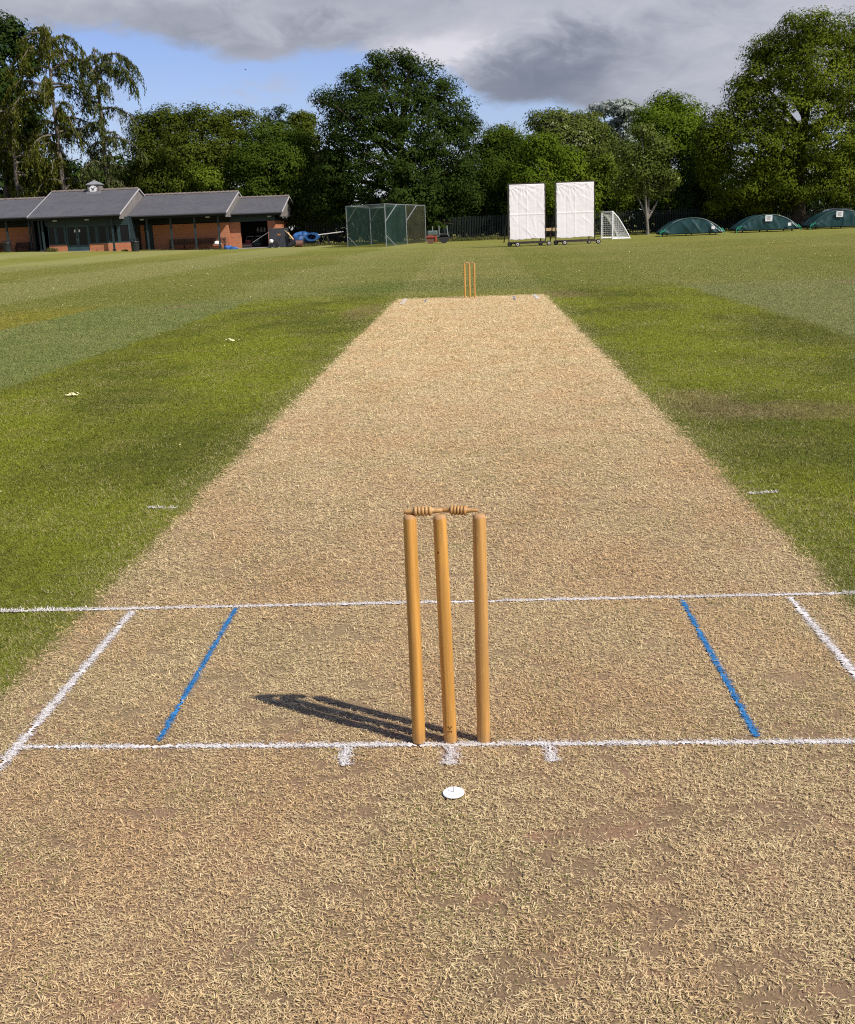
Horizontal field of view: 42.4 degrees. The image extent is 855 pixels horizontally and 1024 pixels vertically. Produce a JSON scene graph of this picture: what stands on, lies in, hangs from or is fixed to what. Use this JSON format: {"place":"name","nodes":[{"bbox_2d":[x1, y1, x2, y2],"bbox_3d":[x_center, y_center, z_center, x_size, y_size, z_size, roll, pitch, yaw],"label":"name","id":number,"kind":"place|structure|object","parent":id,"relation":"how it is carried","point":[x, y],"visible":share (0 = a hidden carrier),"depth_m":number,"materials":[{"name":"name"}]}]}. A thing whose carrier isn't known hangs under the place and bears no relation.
{"place":"outdoors","nodes":[
{"label":"outdoors","id":0,"kind":"place"},
{"bbox_2d":[243,236,252,247],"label":"mower","id":1,"kind":"object","parent":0,"point":[247,244],"visible":1,"depth_m":101.33,"materials":[{"name":"red paint"}]},
{"bbox_2d":[0,241,837,499],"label":"clover flowers","id":2,"kind":"object","parent":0,"point":[475,265],"visible":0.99,"depth_m":37.85,"materials":[{"name":"beige plant"}]},
{"bbox_2d":[3,227,839,251],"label":"long grass","id":3,"kind":"structure","parent":0,"point":[345,243],"depth_m":97.17,"materials":[{"name":"green plant"}]},
{"bbox_2d":[0,214,854,705],"bbox_3d":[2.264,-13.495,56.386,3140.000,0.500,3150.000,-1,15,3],"label":"ground","id":4,"kind":"structure","parent":0,"point":[14,260],"depth_m":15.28,"materials":[{"name":"green plant"}]},
{"bbox_2d":[0,170,13,197],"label":"woodland tree","id":5,"kind":"object","parent":4,"relation":"on","point":[1,190],"visible":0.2,"depth_m":126.33,"materials":[{"name":"green plant"}]},
{"bbox_2d":[2,240,11,251],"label":"litter bin","id":6,"kind":"object","parent":4,"relation":"on","point":[6,246],"visible":0.92,"depth_m":98.46,"materials":[{"name":"black plastic"}]},
{"bbox_2d":[0,104,44,197],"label":"larch tree","id":7,"kind":"object","parent":4,"relation":"on","point":[19,190],"visible":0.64,"depth_m":108.57,"materials":[{"name":"green plant"}]},
{"bbox_2d":[26,156,78,196],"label":"woodland tree","id":8,"kind":"object","parent":4,"relation":"on","point":[48,186],"depth_m":127.28,"materials":[{"name":"green plant"}]},
{"bbox_2d":[0,24,111,196],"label":"larch tree","id":9,"kind":"object","parent":4,"relation":"on","point":[44,99],"visible":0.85,"depth_m":106.96,"materials":[{"name":"green plant"}]},
{"bbox_2d":[0,9,118,197],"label":"broadleaf tree","id":10,"kind":"object","parent":4,"relation":"on","point":[10,30],"visible":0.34,"depth_m":113.07,"materials":[{"name":"green plant"}]},
{"bbox_2d":[84,151,133,187],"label":"woodland tree","id":11,"kind":"object","parent":4,"relation":"on","point":[120,161],"visible":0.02,"depth_m":125.66,"materials":[{"name":"green plant"}]},
{"bbox_2d":[72,47,150,188],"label":"larch tree","id":12,"kind":"object","parent":4,"relation":"on","point":[104,88],"visible":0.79,"depth_m":106.26,"materials":[{"name":"green plant"}]},
{"bbox_2d":[130,238,138,250],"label":"litter bin","id":13,"kind":"object","parent":4,"relation":"on","point":[134,245],"visible":1,"depth_m":95.91,"materials":[{"name":"black plastic"}]},
{"bbox_2d":[0,180,295,251],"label":"pavilion","id":14,"kind":"structure","parent":4,"relation":"on","point":[95,216],"depth_m":100.02,"materials":[{"name":"grey tile"}]},
{"bbox_2d":[14,242,30,251],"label":"bench","id":15,"kind":"object","parent":14,"relation":"on","point":[28,246],"visible":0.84,"depth_m":100.62,"materials":[{"name":"brown wood"}]},
{"bbox_2d":[47,226,55,244],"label":"window","id":16,"kind":"structure","parent":14,"relation":"in","point":[51,232],"depth_m":97.52,"materials":[{"name":"black glass"}]},
{"bbox_2d":[56,226,65,244],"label":"window","id":17,"kind":"structure","parent":14,"relation":"in","point":[59,229],"depth_m":97.49,"materials":[{"name":"black glass"}]},
{"bbox_2d":[65,225,78,250],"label":"door","id":18,"kind":"structure","parent":14,"relation":"in","point":[71,231],"depth_m":97.52,"materials":[{"name":"teal paint"}]},
{"bbox_2d":[76,225,89,250],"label":"door","id":19,"kind":"structure","parent":14,"relation":"in","point":[82,232],"depth_m":97.47,"materials":[{"name":"teal paint"}]},
{"bbox_2d":[88,225,96,243],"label":"window","id":20,"kind":"structure","parent":14,"relation":"in","point":[92,229],"depth_m":97.35,"materials":[{"name":"black glass"}]},
{"bbox_2d":[97,224,107,243],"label":"window","id":21,"kind":"structure","parent":14,"relation":"in","point":[102,228],"depth_m":97.30,"materials":[{"name":"black glass"}]},
{"bbox_2d":[107,224,119,242],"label":"window","id":22,"kind":"structure","parent":14,"relation":"in","point":[115,226],"depth_m":97.35,"materials":[{"name":"black glass"}]},
{"bbox_2d":[118,223,130,242],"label":"window","id":23,"kind":"structure","parent":14,"relation":"in","point":[124,229],"depth_m":97.47,"materials":[{"name":"black glass"}]},
{"bbox_2d":[144,225,149,249],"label":"door","id":24,"kind":"structure","parent":14,"relation":"in","point":[144,225],"depth_m":100.66,"materials":[{"name":"teal paint"}]},
{"bbox_2d":[148,225,154,249],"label":"door","id":25,"kind":"structure","parent":14,"relation":"in","point":[150,227],"depth_m":100.64,"materials":[{"name":"teal paint"}]},
{"bbox_2d":[169,237,225,249],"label":"bench","id":26,"kind":"object","parent":14,"relation":"on","point":[199,240],"visible":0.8,"depth_m":100.15,"materials":[{"name":"brown wood"}]},
{"bbox_2d":[252,236,261,246],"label":"mower","id":27,"kind":"object","parent":14,"relation":"on","point":[256,243],"visible":0.97,"depth_m":101.87,"materials":[{"name":"green paint"}]},
{"bbox_2d":[115,101,265,193],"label":"hedgerow tree","id":28,"kind":"object","parent":4,"relation":"on","point":[158,170],"visible":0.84,"depth_m":107.69,"materials":[{"name":"green plant"}]},
{"bbox_2d":[162,160,234,192],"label":"young sycamore","id":29,"kind":"object","parent":4,"relation":"on","point":[209,179],"visible":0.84,"depth_m":106.17,"materials":[{"name":"green plant"}]},
{"bbox_2d":[205,149,297,217],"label":"woodland tree","id":30,"kind":"object","parent":4,"relation":"on","point":[237,182],"visible":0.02,"depth_m":127.06,"materials":[{"name":"green plant"}]},
{"bbox_2d":[219,114,322,217],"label":"hedgerow tree","id":31,"kind":"object","parent":4,"relation":"on","point":[263,174],"visible":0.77,"depth_m":105.53,"materials":[{"name":"green plant"}]},
{"bbox_2d":[268,236,280,247],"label":"line marker","id":32,"kind":"object","parent":4,"relation":"on","point":[275,243],"visible":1,"depth_m":98.24,"materials":[{"name":"white paint"}]},
{"bbox_2d":[259,103,295,217],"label":"conifer tree","id":33,"kind":"object","parent":4,"relation":"on","point":[280,110],"visible":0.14,"depth_m":117.90,"materials":[{"name":"green plant"}]},
{"bbox_2d":[269,228,288,246],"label":"leaning board","id":34,"kind":"object","parent":4,"relation":"on","point":[275,234],"visible":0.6,"depth_m":99.13,"materials":[{"name":"wood"}]},
{"bbox_2d":[286,236,295,246],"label":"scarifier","id":35,"kind":"object","parent":4,"relation":"on","point":[292,243],"visible":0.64,"depth_m":98.13,"materials":[{"name":"metal"}]},
{"bbox_2d":[296,235,303,246],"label":"hand roller","id":36,"kind":"object","parent":4,"relation":"on","point":[299,243],"visible":0.99,"depth_m":97.03,"materials":[{"name":"metal"}]},
{"bbox_2d":[292,231,313,242],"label":"tarpaulin","id":37,"kind":"object","parent":4,"relation":"on","point":[301,233],"visible":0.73,"depth_m":100.97,"materials":[{"name":"blue plastic"}]},
{"bbox_2d":[286,109,322,165],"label":"hedgerow tree","id":38,"kind":"object","parent":4,"relation":"on","point":[305,119],"visible":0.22,"depth_m":114.82,"materials":[{"name":"green plant"}]},
{"bbox_2d":[305,233,319,245],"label":"boundary board roll","id":39,"kind":"object","parent":4,"relation":"on","point":[313,241],"visible":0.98,"depth_m":100.46,"materials":[{"name":"blue plastic"}]},
{"bbox_2d":[279,175,346,234],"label":"oak sapling","id":40,"kind":"object","parent":4,"relation":"on","point":[302,204],"visible":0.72,"depth_m":104.53,"materials":[{"name":"green plant"}]},
{"bbox_2d":[285,153,382,240],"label":"woodland tree","id":41,"kind":"object","parent":4,"relation":"on","point":[354,193],"visible":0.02,"depth_m":131.09,"materials":[{"name":"green plant"}]},
{"bbox_2d":[345,204,425,246],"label":"practice net","id":42,"kind":"object","parent":4,"relation":"on","point":[357,235],"visible":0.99,"depth_m":90.87,"materials":[{"name":"green fabric"}]},
{"bbox_2d":[302,46,487,241],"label":"oak tree","id":43,"kind":"object","parent":4,"relation":"on","point":[403,182],"visible":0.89,"depth_m":101.21,"materials":[{"name":"green plant"}]},
{"bbox_2d":[305,214,509,243],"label":"palisade fence","id":44,"kind":"object","parent":4,"relation":"on","point":[452,236],"visible":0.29,"depth_m":102.13,"materials":[{"name":"black metal"}]},
{"bbox_2d":[0,292,854,1023],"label":"pitch","id":45,"kind":"object","parent":4,"relation":"on","point":[370,812],"visible":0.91,"depth_m":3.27,"materials":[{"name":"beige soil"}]},
{"bbox_2d":[0,610,134,775],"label":"return crease","id":46,"kind":"object","parent":45,"relation":"on","point":[70,683],"visible":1,"depth_m":3.73,"materials":[{"name":"white paint"}]},
{"bbox_2d":[156,607,238,740],"bbox_3d":[-0.804,0.542,3.937,0.055,0.011,1.201,-1,15,3],"label":"wide line","id":47,"kind":"object","parent":45,"relation":"on","point":[187,691],"visible":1,"depth_m":3.82,"materials":[{"name":"blue paint"}]},
{"bbox_2d":[333,746,359,765],"bbox_3d":[-0.236,0.710,3.218,0.080,0.010,0.130,-1,15,3],"label":"guard mark","id":48,"kind":"object","parent":45,"relation":"on","point":[344,758],"visible":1,"depth_m":3.22,"materials":[{"name":"white paint"}]},
{"bbox_2d":[403,514,427,745],"bbox_3d":[-0.036,0.374,3.216,0.052,0.757,0.054,-2,14,2],"label":"stump","id":49,"kind":"object","parent":45,"relation":"in","point":[414,621],"visible":0.91,"depth_m":3.19,"materials":[{"name":"orange wood"}]},
{"bbox_2d":[404,506,442,515],"bbox_3d":[-0.013,-0.003,3.126,0.111,0.029,0.029,-1,15,3],"label":"bail","id":50,"kind":"object","parent":49,"relation":"on","point":[423,511],"visible":1,"depth_m":3.12,"materials":[{"name":"brown wood"}]},
{"bbox_2d":[0,589,854,612],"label":"popping crease","id":51,"kind":"object","parent":45,"relation":"on","point":[364,603],"visible":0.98,"depth_m":4.51,"materials":[{"name":"white paint"}]},
{"bbox_2d":[15,736,854,749],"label":"bowling crease","id":52,"kind":"object","parent":45,"relation":"on","point":[504,743],"visible":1,"depth_m":3.27,"materials":[{"name":"white paint"}]},
{"bbox_2d":[433,514,458,744],"bbox_3d":[0.056,0.372,3.210,0.050,0.757,0.052,8,18,35],"label":"stump","id":53,"kind":"object","parent":45,"relation":"in","point":[444,621],"visible":0.88,"depth_m":3.18,"materials":[{"name":"orange wood"}]},
{"bbox_2d":[442,505,477,514],"bbox_3d":[0.082,-0.005,3.118,0.124,0.029,0.029,1,15,13],"label":"bail","id":54,"kind":"object","parent":53,"relation":"on","point":[458,510],"visible":1,"depth_m":3.11,"materials":[{"name":"brown wood"}]},
{"bbox_2d":[438,744,463,764],"bbox_3d":[0.071,0.703,3.201,0.084,0.010,0.134,-1,15,3],"label":"guard mark","id":55,"kind":"object","parent":45,"relation":"on","point":[449,756],"visible":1,"depth_m":3.19,"materials":[{"name":"white paint"}]},
{"bbox_2d":[443,786,463,798],"bbox_3d":[0.071,0.763,2.977,0.059,0.053,0.059,-3,16,3],"label":"marker disc","id":56,"kind":"object","parent":45,"relation":"on","point":[453,792],"visible":0.95,"depth_m":2.97,"materials":[{"name":"white plastic"}]},
{"bbox_2d":[463,263,465,297],"bbox_3d":[0.767,-4.726,22.660,0.039,0.757,0.039,6,17,30],"label":"stump","id":57,"kind":"object","parent":45,"relation":"in","point":[464,281],"visible":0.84,"depth_m":22.64,"materials":[{"name":"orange wood"}]},
{"bbox_2d":[468,263,470,297],"bbox_3d":[0.865,-4.729,22.656,0.039,0.757,0.039,3,15,18],"label":"stump","id":58,"kind":"object","parent":45,"relation":"in","point":[469,280],"visible":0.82,"depth_m":22.64,"materials":[{"name":"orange wood"}]},
{"bbox_2d":[473,263,475,297],"bbox_3d":[0.965,-4.731,22.649,0.039,0.757,0.039,-1,15,2],"label":"stump","id":59,"kind":"object","parent":45,"relation":"in","point":[474,279],"visible":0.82,"depth_m":22.62,"materials":[{"name":"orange wood"}]},
{"bbox_2d":[472,513,491,742],"bbox_3d":[0.157,0.371,3.203,0.052,0.757,0.052,4,16,23],"label":"stump","id":60,"kind":"object","parent":45,"relation":"in","point":[481,621],"visible":0.91,"depth_m":3.18,"materials":[{"name":"brown wood"}]},
{"bbox_2d":[541,742,564,761],"bbox_3d":[0.361,0.694,3.193,0.079,0.009,0.126,-1,15,3],"label":"guard mark","id":61,"kind":"object","parent":45,"relation":"on","point":[551,754],"visible":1,"depth_m":3.18,"materials":[{"name":"white paint"}]},
{"bbox_2d":[678,599,759,736],"bbox_3d":[0.995,0.504,3.830,0.063,0.011,1.230,-1,15,3],"label":"wide line","id":62,"kind":"object","parent":45,"relation":"on","point":[753,729],"visible":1,"depth_m":3.68,"materials":[{"name":"blue paint"}]},
{"bbox_2d":[785,597,854,677],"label":"return crease","id":63,"kind":"object","parent":45,"relation":"on","point":[825,638],"visible":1,"depth_m":3.96,"materials":[{"name":"white paint"}]},
{"bbox_2d":[426,225,448,243],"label":"ride on roller","id":64,"kind":"object","parent":4,"relation":"on","point":[431,237],"visible":0.99,"depth_m":88.36,"materials":[{"name":"metal"}]},
{"bbox_2d":[404,161,494,235],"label":"woodland tree","id":65,"kind":"object","parent":4,"relation":"on","point":[444,198],"visible":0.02,"depth_m":129.48,"materials":[{"name":"green plant"}]},
{"bbox_2d":[428,167,507,236],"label":"broadleaf tree","id":66,"kind":"object","parent":4,"relation":"on","point":[488,208],"visible":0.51,"depth_m":103.24,"materials":[{"name":"green plant"}]},
{"bbox_2d":[467,121,547,236],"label":"broadleaf tree","id":67,"kind":"object","parent":4,"relation":"on","point":[497,149],"visible":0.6,"depth_m":103.49,"materials":[{"name":"green plant"}]},
{"bbox_2d":[503,182,550,246],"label":"sight screen","id":68,"kind":"object","parent":4,"relation":"on","point":[526,216],"visible":1,"depth_m":66.84,"materials":[{"name":"white fabric"}]},
{"bbox_2d":[532,228,556,238],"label":"log rail","id":69,"kind":"object","parent":4,"relation":"on","point":[549,229],"visible":0.27,"depth_m":91.66,"materials":[{"name":"brown wood"}]},
{"bbox_2d":[496,129,606,236],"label":"broadleaf tree","id":70,"kind":"object","parent":4,"relation":"on","point":[542,149],"visible":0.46,"depth_m":99.65,"materials":[{"name":"green plant"}]},
{"bbox_2d":[280,192,853,243],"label":"undergrowth","id":71,"kind":"object","parent":4,"relation":"on","point":[292,232],"visible":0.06,"depth_m":102.89,"materials":[{"name":"green plant"}]},
{"bbox_2d":[519,106,625,182],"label":"lime tree","id":72,"kind":"object","parent":4,"relation":"on","point":[588,129],"visible":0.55,"depth_m":111.87,"materials":[{"name":"green plant"}]},
{"bbox_2d":[550,180,600,244],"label":"sight screen","id":73,"kind":"object","parent":4,"relation":"on","point":[575,206],"visible":0.99,"depth_m":66.70,"materials":[{"name":"white fabric"}]},
{"bbox_2d":[577,151,639,233],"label":"broadleaf tree","id":74,"kind":"object","parent":4,"relation":"on","point":[600,174],"visible":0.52,"depth_m":101.53,"materials":[{"name":"green plant"}]},
{"bbox_2d":[585,98,642,229],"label":"poplar tree","id":75,"kind":"object","parent":4,"relation":"on","point":[619,108],"visible":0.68,"depth_m":114.36,"materials":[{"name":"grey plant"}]},
{"bbox_2d":[601,211,629,238],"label":"football goal","id":76,"kind":"object","parent":4,"relation":"on","point":[607,216],"visible":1,"depth_m":80.17,"materials":[{"name":"white paint"}]},
{"bbox_2d":[620,143,664,228],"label":"woodland tree","id":77,"kind":"object","parent":4,"relation":"on","point":[639,205],"visible":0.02,"depth_m":121.81,"materials":[{"name":"green plant"}]},
{"bbox_2d":[607,120,685,234],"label":"slim birch","id":78,"kind":"object","parent":4,"relation":"on","point":[633,172],"visible":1,"depth_m":90.72,"materials":[{"name":"green plant"}]},
{"bbox_2d":[624,87,715,212],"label":"ash tree","id":79,"kind":"object","parent":4,"relation":"on","point":[673,117],"visible":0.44,"depth_m":103.77,"materials":[{"name":"green plant"}]},
{"bbox_2d":[656,217,724,236],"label":"pitch cover","id":80,"kind":"object","parent":4,"relation":"on","point":[691,226],"visible":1,"depth_m":81.04,"materials":[{"name":"fabric"}]},
{"bbox_2d":[546,203,854,235],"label":"palisade fence","id":81,"kind":"object","parent":4,"relation":"on","point":[700,212],"visible":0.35,"depth_m":99.42,"materials":[{"name":"black metal"}]},
{"bbox_2d":[665,125,743,224],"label":"broadleaf tree","id":82,"kind":"object","parent":4,"relation":"on","point":[684,191],"visible":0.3,"depth_m":100.88,"materials":[{"name":"green plant"}]},
{"bbox_2d":[678,153,745,225],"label":"woodland tree","id":83,"kind":"object","parent":4,"relation":"on","point":[726,182],"visible":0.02,"depth_m":122.08,"materials":[{"name":"green plant"}]},
{"bbox_2d":[747,489,776,493],"bbox_3d":[1.839,-0.112,6.046,0.185,0.023,0.057,-4,15,-6],"label":"protected area mark","id":84,"kind":"object","parent":4,"relation":"on","point":[761,492],"visible":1,"depth_m":6.05,"materials":[{"name":"white paint"}]},
{"bbox_2d":[730,214,800,232],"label":"pitch cover","id":85,"kind":"object","parent":4,"relation":"on","point":[766,222],"visible":1,"depth_m":84.12,"materials":[{"name":"fabric"}]},
{"bbox_2d":[686,5,854,227],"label":"tree","id":86,"kind":"object","parent":4,"relation":"on","point":[793,132],"visible":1,"depth_m":92.42,"materials":[{"name":"green plant"}]},
{"bbox_2d":[732,147,830,217],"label":"woodland tree","id":87,"kind":"object","parent":4,"relation":"on","point":[779,182],"visible":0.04,"depth_m":124.03,"materials":[{"name":"green plant"}]},
{"bbox_2d":[801,210,854,229],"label":"pitch cover","id":88,"kind":"object","parent":4,"relation":"on","point":[836,218],"visible":1,"depth_m":86.97,"materials":[{"name":"fabric"}]},
{"bbox_2d":[805,208,851,220],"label":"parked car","id":89,"kind":"object","parent":4,"relation":"on","point":[834,209],"visible":0.08,"depth_m":93.02,"materials":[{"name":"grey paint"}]},
{"bbox_2d":[805,144,854,210],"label":"woodland tree","id":90,"kind":"object","parent":4,"relation":"on","point":[841,187],"visible":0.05,"depth_m":123.24,"materials":[{"name":"green plant"}]},
{"bbox_2d":[0,0,854,229],"label":"sky","id":91,"kind":"structure","parent":0,"point":[515,57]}
]}

